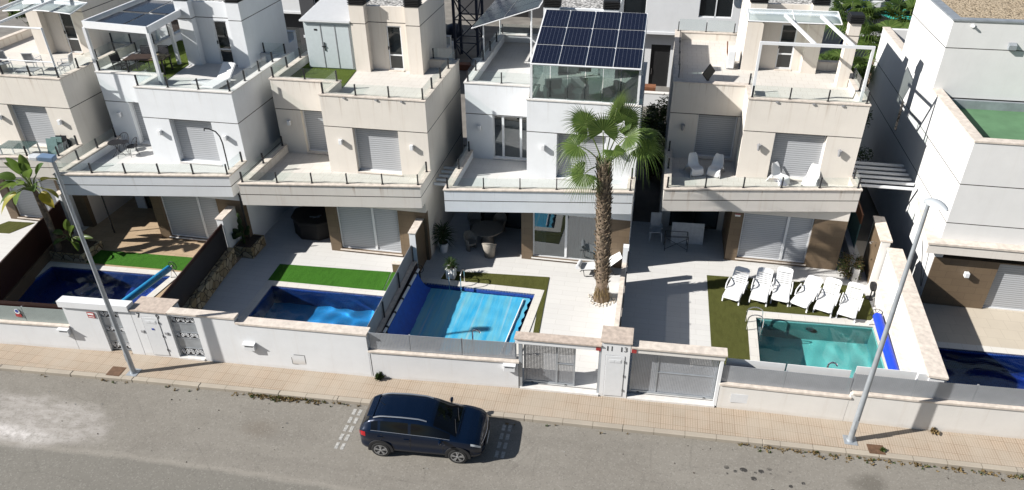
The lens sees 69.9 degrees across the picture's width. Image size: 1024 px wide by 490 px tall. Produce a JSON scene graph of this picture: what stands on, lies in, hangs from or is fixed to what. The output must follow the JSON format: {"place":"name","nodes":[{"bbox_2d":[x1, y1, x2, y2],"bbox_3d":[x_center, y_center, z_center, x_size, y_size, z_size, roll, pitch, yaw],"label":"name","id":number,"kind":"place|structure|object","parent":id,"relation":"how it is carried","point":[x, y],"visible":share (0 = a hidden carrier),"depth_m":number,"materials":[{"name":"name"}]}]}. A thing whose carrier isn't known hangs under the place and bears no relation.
{"place":"outdoors","nodes":[
{"label":"outdoors","id":0,"kind":"place"},
{"bbox_2d":[0,194,87,260],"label":"garden paving","id":1,"kind":"structure","parent":0,"point":[9,242],"depth_m":34.98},
{"bbox_2d":[55,190,82,232],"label":"side wall","id":2,"kind":"structure","parent":1,"relation":"on","point":[68,216],"depth_m":34.60,"materials":[{"name":"paint"}]},
{"bbox_2d":[0,0,156,226],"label":"row house","id":3,"kind":"structure","parent":1,"relation":"on","point":[39,107],"depth_m":34.88,"materials":[{"name":"paint"}]},
{"bbox_2d":[0,141,41,153],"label":"glass table","id":4,"kind":"object","parent":3,"relation":"on","point":[12,145],"visible":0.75,"depth_m":33.73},
{"bbox_2d":[46,135,72,154],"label":"folded chairs","id":5,"kind":"object","parent":3,"relation":"on","point":[61,143],"visible":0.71,"depth_m":33.96,"materials":[{"name":"green fabric"}]},
{"bbox_2d":[51,197,240,297],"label":"garden paving","id":6,"kind":"structure","parent":0,"point":[136,229],"depth_m":34.61,"materials":[{"name":"stone"}]},
{"bbox_2d":[0,200,73,300],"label":"garden fence","id":7,"kind":"object","parent":6,"relation":"on","point":[26,259],"visible":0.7,"depth_m":31.46,"materials":[{"name":"brown wood"}]},
{"bbox_2d":[49,237,103,262],"bbox_3d":[-20.026,0.220,33.432,2.050,0.430,1.300,5,33,10],"label":"planter bed","id":8,"kind":"object","parent":6,"relation":"on","point":[67,252],"visible":0.75,"depth_m":33.00,"materials":[{"name":"stone"}]},
{"bbox_2d":[0,154,62,251],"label":"palm tree","id":9,"kind":"object","parent":8,"relation":"in","point":[21,167],"visible":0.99,"depth_m":31.44,"materials":[{"name":"green plant"}]},
{"bbox_2d":[52,219,91,250],"bbox_3d":[-19.582,-0.250,32.489,1.804,1.713,0.939,5,33,10],"label":"banana plant","id":10,"kind":"object","parent":8,"relation":"in","point":[68,227],"visible":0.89,"depth_m":32.54,"materials":[{"name":"green plant"}]},
{"bbox_2d":[17,261,179,303],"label":"swimming pool","id":11,"kind":"structure","parent":6,"relation":"in","point":[53,282],"depth_m":31.62,"materials":[{"name":"liquid"}]},
{"bbox_2d":[121,261,176,300],"bbox_3d":[-15.097,1.881,30.213,0.478,0.842,3.266,10,34,17],"label":"cover roller","id":12,"kind":"object","parent":11,"relation":"on","point":[148,283],"visible":0.77,"depth_m":30.26,"materials":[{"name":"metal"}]},
{"bbox_2d":[86,250,192,270],"bbox_3d":[-16.522,0.696,32.883,5.045,0.022,1.037,4,33,8],"label":"turf mat","id":13,"kind":"object","parent":6,"relation":"on","point":[143,260],"visible":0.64,"depth_m":32.90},
{"bbox_2d":[53,0,298,241],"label":"row house","id":14,"kind":"structure","parent":6,"relation":"on","point":[178,177],"depth_m":33.26,"materials":[{"name":"paint"}]},
{"bbox_2d":[81,0,181,85],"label":"roof pergola","id":15,"kind":"object","parent":14,"relation":"on","point":[117,18],"visible":0.9,"depth_m":33.07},
{"bbox_2d":[124,40,188,79],"bbox_3d":[-16.644,-9.105,35.902,2.960,0.022,5.830,5,33,10],"label":"turf mat","id":16,"kind":"object","parent":14,"relation":"on","point":[170,72],"visible":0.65,"depth_m":35.20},
{"bbox_2d":[122,54,173,74],"bbox_3d":[-16.881,-8.398,34.064,1.900,0.742,0.890,1,32,3],"label":"dining table","id":17,"kind":"object","parent":16,"relation":"on","point":[143,57],"visible":0.91,"depth_m":33.83,"materials":[{"name":"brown wood"}]},
{"bbox_2d":[201,62,235,88],"bbox_3d":[-12.980,-7.469,32.418,0.640,0.679,1.918,8,33,13],"label":"sun bed","id":18,"kind":"object","parent":14,"relation":"on","point":[224,74],"visible":0.85,"depth_m":32.69,"materials":[{"name":"white plastic"}]},
{"bbox_2d":[160,224,236,309],"bbox_3d":[-12.754,1.471,29.841,0.382,1.960,5.955,2,32,4],"label":"garden fence","id":19,"kind":"object","parent":6,"relation":"on","point":[208,267],"visible":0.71,"depth_m":30.20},
{"bbox_2d":[215,206,241,247],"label":"side wall","id":20,"kind":"structure","parent":6,"relation":"on","point":[226,217],"depth_m":32.41,"materials":[{"name":"stone"}]},
{"bbox_2d":[202,206,403,317],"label":"garden paving","id":21,"kind":"structure","parent":0,"point":[242,284],"depth_m":32.61,"materials":[{"name":"tile"}]},
{"bbox_2d":[233,234,265,258],"bbox_3d":[-11.928,0.057,33.347,0.870,0.590,1.200,5,33,10],"label":"stone planter","id":22,"kind":"object","parent":21,"relation":"on","point":[253,246],"visible":0.89,"depth_m":32.98,"materials":[{"name":"stone"}]},
{"bbox_2d":[291,206,329,240],"bbox_3d":[-9.260,-1.093,34.643,2.269,0.985,1.885,4,33,8],"label":"hot tub","id":23,"kind":"object","parent":21,"relation":"on","point":[310,222],"visible":0.67,"depth_m":34.07,"materials":[{"name":"plastic"}]},
{"bbox_2d":[238,280,385,326],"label":"swimming pool","id":24,"kind":"structure","parent":21,"relation":"in","point":[282,300],"depth_m":30.12,"materials":[{"name":"liquid"}]},
{"bbox_2d":[268,264,390,290],"bbox_3d":[-7.859,1.377,31.598,5.135,0.022,1.365,4,33,7],"label":"turf mat","id":25,"kind":"object","parent":21,"relation":"on","point":[354,278],"visible":1,"depth_m":31.59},
{"bbox_2d":[237,0,463,259],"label":"row house","id":26,"kind":"structure","parent":21,"relation":"on","point":[368,151],"depth_m":32.23,"materials":[{"name":"paint"}]},
{"bbox_2d":[290,62,355,87],"bbox_3d":[-8.423,-8.355,34.518,2.960,0.022,5.130,5,33,10],"label":"turf mat","id":27,"kind":"object","parent":26,"relation":"on","point":[344,75],"visible":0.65,"depth_m":33.80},
{"bbox_2d":[299,0,355,69],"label":"garden shed","id":28,"kind":"structure","parent":27,"relation":"on","point":[328,32],"depth_m":33.77,"materials":[{"name":"grey plastic"}]},
{"bbox_2d":[304,24,326,66],"bbox_3d":[-9.104,-9.229,33.934,0.800,2.000,0.043,5,33,10],"label":"shed door","id":29,"kind":"structure","parent":28,"relation":"in","point":[314,39],"depth_m":33.92,"materials":[{"name":"grey plastic"}]},
{"bbox_2d":[321,24,340,67],"bbox_3d":[-8.359,-9.158,33.803,0.680,2.000,0.043,5,33,10],"label":"shed door","id":30,"kind":"structure","parent":28,"relation":"in","point":[329,36],"depth_m":33.78,"materials":[{"name":"grey plastic"}]},
{"bbox_2d":[335,25,354,68],"bbox_3d":[-7.683,-9.093,33.684,0.660,2.000,0.043,5,33,10],"label":"shed door","id":31,"kind":"structure","parent":28,"relation":"in","point":[342,31],"depth_m":33.66,"materials":[{"name":"grey plastic"}]},
{"bbox_2d":[408,218,426,273],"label":"side wall","id":32,"kind":"structure","parent":21,"relation":"on","point":[416,236],"depth_m":31.26,"materials":[{"name":"paint"}]},
{"bbox_2d":[0,0,862,173],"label":"yard","id":33,"kind":"structure","parent":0,"point":[516,24],"depth_m":63.97,"materials":[{"name":"concrete"}]},
{"bbox_2d":[281,0,306,53],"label":"house","id":34,"kind":"structure","parent":33,"relation":"on","point":[292,12],"depth_m":53.94,"materials":[{"name":"paint"}]},
{"bbox_2d":[451,0,484,62],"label":"crane mast","id":35,"kind":"object","parent":33,"relation":"on","point":[465,56],"visible":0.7,"depth_m":55.05,"materials":[{"name":"metal"}]},
{"bbox_2d":[818,48,876,85],"bbox_3d":[18.129,-8.034,40.798,3.973,5.971,4.124,26,41,36],"label":"palm tree","id":36,"kind":"object","parent":33,"relation":"on","point":[860,65],"visible":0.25,"depth_m":38.94,"materials":[{"name":"green plant"}]},
{"bbox_2d":[824,0,892,42],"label":"palm tree","id":37,"kind":"object","parent":33,"relation":"on","point":[869,9],"visible":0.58,"depth_m":43.75,"materials":[{"name":"green plant"}]},
{"bbox_2d":[855,18,909,94],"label":"palm tree","id":38,"kind":"object","parent":33,"relation":"on","point":[868,28],"visible":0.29,"depth_m":41.31,"materials":[{"name":"green plant"}]},
{"bbox_2d":[879,0,915,22],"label":"palm tree","id":39,"kind":"object","parent":33,"relation":"on","point":[897,8],"visible":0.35,"depth_m":43.66,"materials":[{"name":"green plant"}]},
{"bbox_2d":[0,0,891,243],"bbox_3d":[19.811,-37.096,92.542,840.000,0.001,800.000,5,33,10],"label":"ground","id":40,"kind":"structure","parent":0,"point":[647,198],"depth_m":37.64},
{"bbox_2d":[641,93,667,179],"bbox_3d":[7.673,-5.835,39.537,2.194,3.910,5.138,5,33,10],"label":"shrub","id":41,"kind":"object","parent":40,"relation":"on","point":[659,122],"visible":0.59,"depth_m":38.31,"materials":[{"name":"green plant"}]},
{"bbox_2d":[461,0,542,17],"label":"house","id":42,"kind":"structure","parent":0,"point":[536,13],"depth_m":67.06,"materials":[{"name":"concrete"}]},
{"bbox_2d":[0,371,1023,489],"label":"road","id":43,"kind":"structure","parent":0,"point":[52,439],"depth_m":23.42,"materials":[{"name":"asphalt"}]},
{"bbox_2d":[359,392,489,463],"bbox_3d":[-2.799,5.730,23.592,4.097,1.617,2.088,3,32,7],"label":"parked car","id":44,"kind":"object","parent":43,"relation":"on","point":[420,423],"visible":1,"depth_m":23.05,"materials":[{"name":"blue paint"}]},
{"bbox_2d":[0,364,1023,475],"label":"kerb","id":45,"kind":"structure","parent":43,"relation":"on","point":[662,432],"depth_m":24.35,"materials":[{"name":"concrete"}]},
{"bbox_2d":[41,374,1023,481],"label":"gutter debris","id":46,"kind":"object","parent":43,"relation":"on","point":[813,451],"visible":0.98,"depth_m":23.39,"materials":[{"name":"brown plant"}]},
{"bbox_2d":[0,343,1023,467],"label":"sidewalk","id":47,"kind":"structure","parent":0,"point":[995,450],"depth_m":25.07,"materials":[{"name":"tile"}]},
{"bbox_2d":[0,300,78,348],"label":"front wall","id":48,"kind":"structure","parent":47,"relation":"on","point":[30,323],"depth_m":27.58,"materials":[{"name":"paint"}]},
{"bbox_2d":[28,153,141,376],"bbox_3d":[-14.126,0.956,24.462,0.870,8.745,0.461,5,33,10],"label":"street lamp","id":49,"kind":"object","parent":47,"relation":"on","point":[52,159],"visible":1,"depth_m":24.15,"materials":[{"name":"metal"}]},
{"bbox_2d":[56,296,145,354],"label":"front wall","id":50,"kind":"structure","parent":47,"relation":"on","point":[82,315],"depth_m":27.03,"materials":[{"name":"paint"}]},
{"bbox_2d":[98,310,131,349],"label":"pedestrian gate","id":51,"kind":"structure","parent":50,"relation":"attached to","point":[109,328],"depth_m":27.29,"materials":[{"name":"metal"}]},
{"bbox_2d":[128,296,180,357],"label":"meter pillar","id":52,"kind":"structure","parent":47,"relation":"on","point":[153,326],"depth_m":26.82,"materials":[{"name":"paint"}]},
{"bbox_2d":[141,316,169,355],"bbox_3d":[-13.129,3.371,26.969,0.648,1.808,0.034,3,32,7],"label":"meter door","id":53,"kind":"structure","parent":52,"relation":"in","point":[156,338],"depth_m":26.95,"materials":[{"name":"grey plastic"}]},
{"bbox_2d":[166,307,371,376],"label":"front wall","id":54,"kind":"structure","parent":47,"relation":"on","point":[311,346],"depth_m":26.20,"materials":[{"name":"paint"}]},
{"bbox_2d":[169,316,204,356],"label":"pedestrian gate","id":55,"kind":"structure","parent":54,"relation":"attached to","point":[187,336],"depth_m":26.90,"materials":[{"name":"metal"}]},
{"bbox_2d":[368,331,518,387],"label":"front wall","id":56,"kind":"structure","parent":47,"relation":"on","point":[449,364],"depth_m":25.61,"materials":[{"name":"paint"}]},
{"bbox_2d":[520,382,598,396],"bbox_3d":[1.663,5.068,25.726,2.768,0.100,0.320,4,33,8],"label":"doorstep","id":57,"kind":"object","parent":47,"relation":"on","point":[559,389],"visible":0.71,"depth_m":25.66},
{"bbox_2d":[514,331,601,392],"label":"gate lintel","id":58,"kind":"structure","parent":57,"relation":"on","point":[555,340],"depth_m":24.58,"materials":[{"name":"stone"}]},
{"bbox_2d":[524,344,590,388],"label":"sliding gate","id":59,"kind":"structure","parent":58,"relation":"attached to","point":[555,371],"depth_m":25.39,"materials":[{"name":"metal"}]},
{"bbox_2d":[599,325,633,397],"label":"meter pillar","id":60,"kind":"structure","parent":47,"relation":"on","point":[616,342],"depth_m":24.57,"materials":[{"name":"paint"}]},
{"bbox_2d":[603,355,624,396],"bbox_3d":[3.456,4.458,24.851,0.648,1.808,0.034,3,32,7],"label":"meter door","id":61,"kind":"structure","parent":60,"relation":"in","point":[614,365],"depth_m":24.83,"materials":[{"name":"grey plastic"}]},
{"bbox_2d":[626,392,713,407],"bbox_3d":[5.444,5.333,25.216,2.968,0.100,0.320,4,33,8],"label":"doorstep","id":62,"kind":"object","parent":47,"relation":"on","point":[670,399],"visible":0.86,"depth_m":25.15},
{"bbox_2d":[631,340,727,405],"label":"gate lintel","id":63,"kind":"structure","parent":47,"relation":"on","point":[681,350],"depth_m":23.99,"materials":[{"name":"stone"}]},
{"bbox_2d":[629,353,719,399],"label":"sliding gate","id":64,"kind":"structure","parent":63,"relation":"attached to","point":[657,370],"depth_m":24.81,"materials":[{"name":"metal"}]},
{"bbox_2d":[716,358,853,420],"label":"front wall","id":65,"kind":"structure","parent":47,"relation":"on","point":[794,390],"depth_m":24.11,"materials":[{"name":"paint"}]},
{"bbox_2d":[842,198,948,445],"bbox_3d":[10.867,2.612,21.064,0.525,8.934,0.742,5,33,10],"label":"street lamp","id":66,"kind":"object","parent":47,"relation":"on","point":[850,439],"visible":1,"depth_m":21.02,"materials":[{"name":"metal"}]},
{"bbox_2d":[843,366,1023,438],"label":"front wall","id":67,"kind":"structure","parent":47,"relation":"on","point":[900,398],"depth_m":23.40,"materials":[{"name":"paint"}]},
{"bbox_2d":[420,212,620,388],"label":"garden paving","id":68,"kind":"structure","parent":0,"point":[569,309],"depth_m":30.99,"materials":[{"name":"tile"}]},
{"bbox_2d":[367,245,418,344],"bbox_3d":[-4.699,2.249,28.800,0.295,1.550,6.008,5,33,9],"label":"glass fence","id":69,"kind":"object","parent":68,"relation":"on","point":[393,294],"visible":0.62,"depth_m":28.88,"materials":[{"name":"glass"}]},
{"bbox_2d":[431,220,456,252],"bbox_3d":[-3.099,-0.305,32.809,1.514,1.454,1.464,5,33,10],"label":"potted plant","id":70,"kind":"object","parent":68,"relation":"on","point":[443,243],"visible":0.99,"depth_m":32.67,"materials":[{"name":"green plant"}]},
{"bbox_2d":[387,277,543,355],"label":"swimming pool","id":71,"kind":"structure","parent":68,"relation":"in","point":[534,296],"depth_m":30.62,"materials":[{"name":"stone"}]},
{"bbox_2d":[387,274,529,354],"bbox_3d":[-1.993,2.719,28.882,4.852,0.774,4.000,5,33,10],"label":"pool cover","id":72,"kind":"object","parent":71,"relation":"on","point":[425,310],"visible":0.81,"depth_m":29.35,"materials":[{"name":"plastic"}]},
{"bbox_2d":[471,220,502,243],"bbox_3d":[-1.129,-0.455,33.669,1.440,0.740,1.440,5,33,10],"label":"porch table","id":73,"kind":"object","parent":68,"relation":"on","point":[486,230],"visible":0.95,"depth_m":33.50,"materials":[{"name":"grey wicker"}]},
{"bbox_2d":[441,271,548,332],"bbox_3d":[-0.946,2.297,29.973,4.750,0.022,4.260,5,33,10],"label":"turf mat","id":74,"kind":"object","parent":68,"relation":"on","point":[532,282],"visible":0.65,"depth_m":31.15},
{"bbox_2d":[443,0,647,267],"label":"row house","id":75,"kind":"structure","parent":68,"relation":"on","point":[507,165],"depth_m":31.49,"materials":[{"name":"paint"}]},
{"bbox_2d":[481,212,520,228],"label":"window","id":76,"kind":"structure","parent":75,"relation":"in","point":[513,220],"depth_m":34.75,"materials":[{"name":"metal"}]},
{"bbox_2d":[471,0,542,60],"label":"pergola","id":77,"kind":"object","parent":75,"relation":"on","point":[497,10],"visible":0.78,"depth_m":33.98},
{"bbox_2d":[493,115,526,158],"bbox_3d":[0.000,-4.803,32.558,1.680,2.050,0.090,5,33,10],"label":"balcony door","id":78,"kind":"structure","parent":75,"relation":"in","point":[509,132],"depth_m":32.56,"materials":[{"name":"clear glass"}]},
{"bbox_2d":[533,213,596,260],"bbox_3d":[2.322,-0.371,31.738,2.850,2.270,0.090,5,33,10],"label":"sliding window","id":79,"kind":"structure","parent":75,"relation":"in","point":[554,235],"depth_m":31.75,"materials":[{"name":"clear glass"}]},
{"bbox_2d":[530,9,647,104],"bbox_3d":[3.329,-7.957,30.765,4.375,3.053,5.123,5,33,10],"label":"glass room","id":80,"kind":"object","parent":75,"relation":"on","point":[593,39],"visible":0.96,"depth_m":29.57,"materials":[{"name":"glass"}]},
{"bbox_2d":[543,78,566,97],"bbox_3d":[1.767,-6.453,30.362,0.860,0.740,0.740,-5,33,-7],"label":"armchair","id":81,"kind":"object","parent":80,"relation":"in","point":[553,87],"visible":0.84,"depth_m":30.35,"materials":[{"name":"fabric"}]},
{"bbox_2d":[565,76,588,99],"bbox_3d":[2.714,-6.526,30.455,0.860,0.740,0.740,11,34,18],"label":"armchair","id":82,"kind":"object","parent":80,"relation":"in","point":[575,87],"visible":0.94,"depth_m":30.39,"materials":[{"name":"fabric"}]},
{"bbox_2d":[602,80,627,101],"bbox_3d":[4.248,-6.269,30.011,0.740,0.740,0.860,-24,39,-32],"label":"armchair","id":83,"kind":"object","parent":80,"relation":"in","point":[609,93],"visible":0.83,"depth_m":30.01,"materials":[{"name":"grey plastic"}]},
{"bbox_2d":[552,90,669,303],"bbox_3d":[3.626,-1.651,27.629,4.411,9.095,2.823,5,33,10],"label":"palm tree","id":84,"kind":"object","parent":68,"relation":"on","point":[584,124],"visible":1,"depth_m":26.43,"materials":[{"name":"green plant"}]},
{"bbox_2d":[624,0,740,86],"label":"house","id":85,"kind":"structure","parent":0,"point":[665,17],"depth_m":48.22,"materials":[{"name":"paint"}]},
{"bbox_2d":[624,0,646,12],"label":"window","id":86,"kind":"structure","parent":85,"relation":"in","point":[630,6],"depth_m":48.40,"materials":[{"name":"black glass"}]},
{"bbox_2d":[648,44,670,85],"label":"door","id":87,"kind":"structure","parent":85,"relation":"in","point":[660,54],"depth_m":50.67,"materials":[{"name":"black plastic"}]},
{"bbox_2d":[698,0,733,17],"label":"window","id":88,"kind":"structure","parent":85,"relation":"in","point":[708,8],"depth_m":47.48,"materials":[{"name":"black glass"}]},
{"bbox_2d":[621,221,875,399],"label":"garden paving","id":89,"kind":"structure","parent":0,"point":[666,296],"depth_m":30.91,"materials":[{"name":"tile"}]},
{"bbox_2d":[614,244,628,326],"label":"boundary wall","id":90,"kind":"structure","parent":89,"relation":"on","point":[620,297],"depth_m":28.48,"materials":[{"name":"paint"}]},
{"bbox_2d":[670,222,704,244],"bbox_3d":[7.995,-0.532,33.356,1.440,0.984,0.237,4,33,7],"label":"white board","id":91,"kind":"object","parent":89,"relation":"on","point":[695,231],"visible":0.86,"depth_m":33.33,"materials":[{"name":"plastic"}]},
{"bbox_2d":[659,0,875,269],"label":"row house","id":92,"kind":"structure","parent":89,"relation":"on","point":[787,100],"depth_m":31.19,"materials":[{"name":"paint"}]},
{"bbox_2d":[683,152,703,177],"bbox_3d":[7.890,-3.478,31.583,0.642,0.811,0.818,-6,33,-9],"label":"shell chair","id":93,"kind":"object","parent":92,"relation":"on","point":[695,166],"visible":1,"depth_m":31.66,"materials":[{"name":"white plastic"}]},
{"bbox_2d":[669,211,718,228],"bbox_3d":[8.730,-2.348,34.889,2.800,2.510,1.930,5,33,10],"label":"porch door","id":94,"kind":"structure","parent":92,"relation":"in","point":[709,218],"depth_m":34.48,"materials":[{"name":"glass"}]},
{"bbox_2d":[705,153,724,178],"bbox_3d":[8.782,-3.420,31.470,0.642,0.811,0.818,16,36,25],"label":"shell chair","id":95,"kind":"object","parent":92,"relation":"on","point":[716,166],"visible":1,"depth_m":31.50,"materials":[{"name":"white plastic"}]},
{"bbox_2d":[800,163,819,185],"bbox_3d":[12.539,-2.897,30.550,0.642,0.811,0.818,19,37,28],"label":"shell chair","id":96,"kind":"object","parent":92,"relation":"on","point":[811,177],"visible":0.92,"depth_m":30.59,"materials":[{"name":"white plastic"}]},
{"bbox_2d":[707,275,873,368],"bbox_3d":[10.918,3.096,28.424,6.400,0.022,6.300,5,33,10],"label":"turf mat","id":97,"kind":"object","parent":89,"relation":"on","point":[728,330],"visible":0.61,"depth_m":29.16,"materials":[{"name":"plastic"}]},
{"bbox_2d":[721,266,749,305],"bbox_3d":[9.177,1.665,29.941,0.785,0.837,1.704,16,36,25],"label":"sun lounger","id":98,"kind":"object","parent":97,"relation":"on","point":[734,290],"visible":1,"depth_m":30.05,"materials":[{"name":"white plastic"}]},
{"bbox_2d":[748,267,773,306],"bbox_3d":[10.183,1.710,29.864,0.785,0.816,1.720,13,35,21],"label":"sun lounger","id":99,"kind":"object","parent":97,"relation":"on","point":[760,292],"visible":1,"depth_m":29.95,"materials":[{"name":"white plastic"}]},
{"bbox_2d":[770,266,793,306],"bbox_3d":[11.011,1.697,29.807,0.786,0.878,1.668,12,34,19],"label":"sun lounger","id":100,"kind":"object","parent":97,"relation":"on","point":[781,292],"visible":1,"depth_m":29.95,"materials":[{"name":"white plastic"}]},
{"bbox_2d":[789,275,822,312],"bbox_3d":[11.886,1.959,29.514,0.786,0.726,1.778,23,39,33],"label":"sun lounger","id":101,"kind":"object","parent":97,"relation":"on","point":[803,297],"visible":0.98,"depth_m":29.55,"materials":[{"name":"white plastic"}]},
{"bbox_2d":[812,277,841,317],"bbox_3d":[12.602,2.084,29.195,0.786,0.837,1.704,18,37,28],"label":"sun lounger","id":102,"kind":"object","parent":97,"relation":"on","point":[826,302],"visible":1,"depth_m":29.30,"materials":[{"name":"white plastic"}]},
{"bbox_2d":[835,282,864,322],"bbox_3d":[13.385,2.259,28.899,0.785,0.837,1.704,18,37,27],"label":"sun lounger","id":103,"kind":"object","parent":97,"relation":"on","point":[850,307],"visible":1,"depth_m":29.01,"materials":[{"name":"white plastic"}]},
{"bbox_2d":[746,311,887,387],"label":"swimming pool","id":104,"kind":"structure","parent":89,"relation":"in","point":[844,344],"depth_m":27.70,"materials":[{"name":"liquid"}]},
{"bbox_2d":[867,309,898,369],"bbox_3d":[13.533,3.824,26.518,0.477,0.773,4.086,6,33,11],"label":"cover roller","id":105,"kind":"object","parent":104,"relation":"on","point":[888,352],"visible":0.74,"depth_m":26.34,"materials":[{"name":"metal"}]},
{"bbox_2d":[836,250,864,279],"bbox_3d":[14.338,0.795,31.054,1.212,1.111,1.454,5,33,10],"label":"shrub","id":106,"kind":"object","parent":89,"relation":"on","point":[847,270],"visible":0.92,"depth_m":30.90,"materials":[{"name":"green plant"}]},
{"bbox_2d":[842,202,863,281],"bbox_3d":[15.431,-1.668,33.877,0.300,2.250,8.900,7,33,12],"label":"side fence","id":107,"kind":"object","parent":89,"relation":"on","point":[852,230],"visible":0.29,"depth_m":32.03,"materials":[{"name":"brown wood"}]},
{"bbox_2d":[862,216,892,285],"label":"shower wall","id":108,"kind":"structure","parent":89,"relation":"on","point":[880,241],"depth_m":30.26,"materials":[{"name":"paint"}]},
{"bbox_2d":[819,0,904,66],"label":"house","id":109,"kind":"structure","parent":0,"point":[830,40],"depth_m":53.18,"materials":[{"name":"paint"}]},
{"bbox_2d":[856,0,1023,311],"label":"corner house","id":110,"kind":"structure","parent":0,"point":[946,100],"depth_m":29.17,"materials":[{"name":"paint"}]},
{"bbox_2d":[852,161,916,190],"bbox_3d":[15.855,-3.057,31.897,2.770,0.100,2.330,5,33,10],"label":"slatted canopy","id":111,"kind":"object","parent":110,"relation":"attached to","point":[884,177],"visible":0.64,"depth_m":31.77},
{"bbox_2d":[856,241,1023,348],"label":"garden paving","id":112,"kind":"structure","parent":0,"point":[984,327],"depth_m":28.29,"materials":[{"name":"tile"}]},
{"bbox_2d":[872,247,948,394],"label":"boundary wall","id":113,"kind":"structure","parent":112,"relation":"on","point":[913,342],"depth_m":26.09,"materials":[{"name":"paint"}]},
{"bbox_2d":[936,341,1023,398],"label":"swimming pool","id":114,"kind":"structure","parent":112,"relation":"in","point":[968,364],"depth_m":26.50,"materials":[{"name":"liquid"}]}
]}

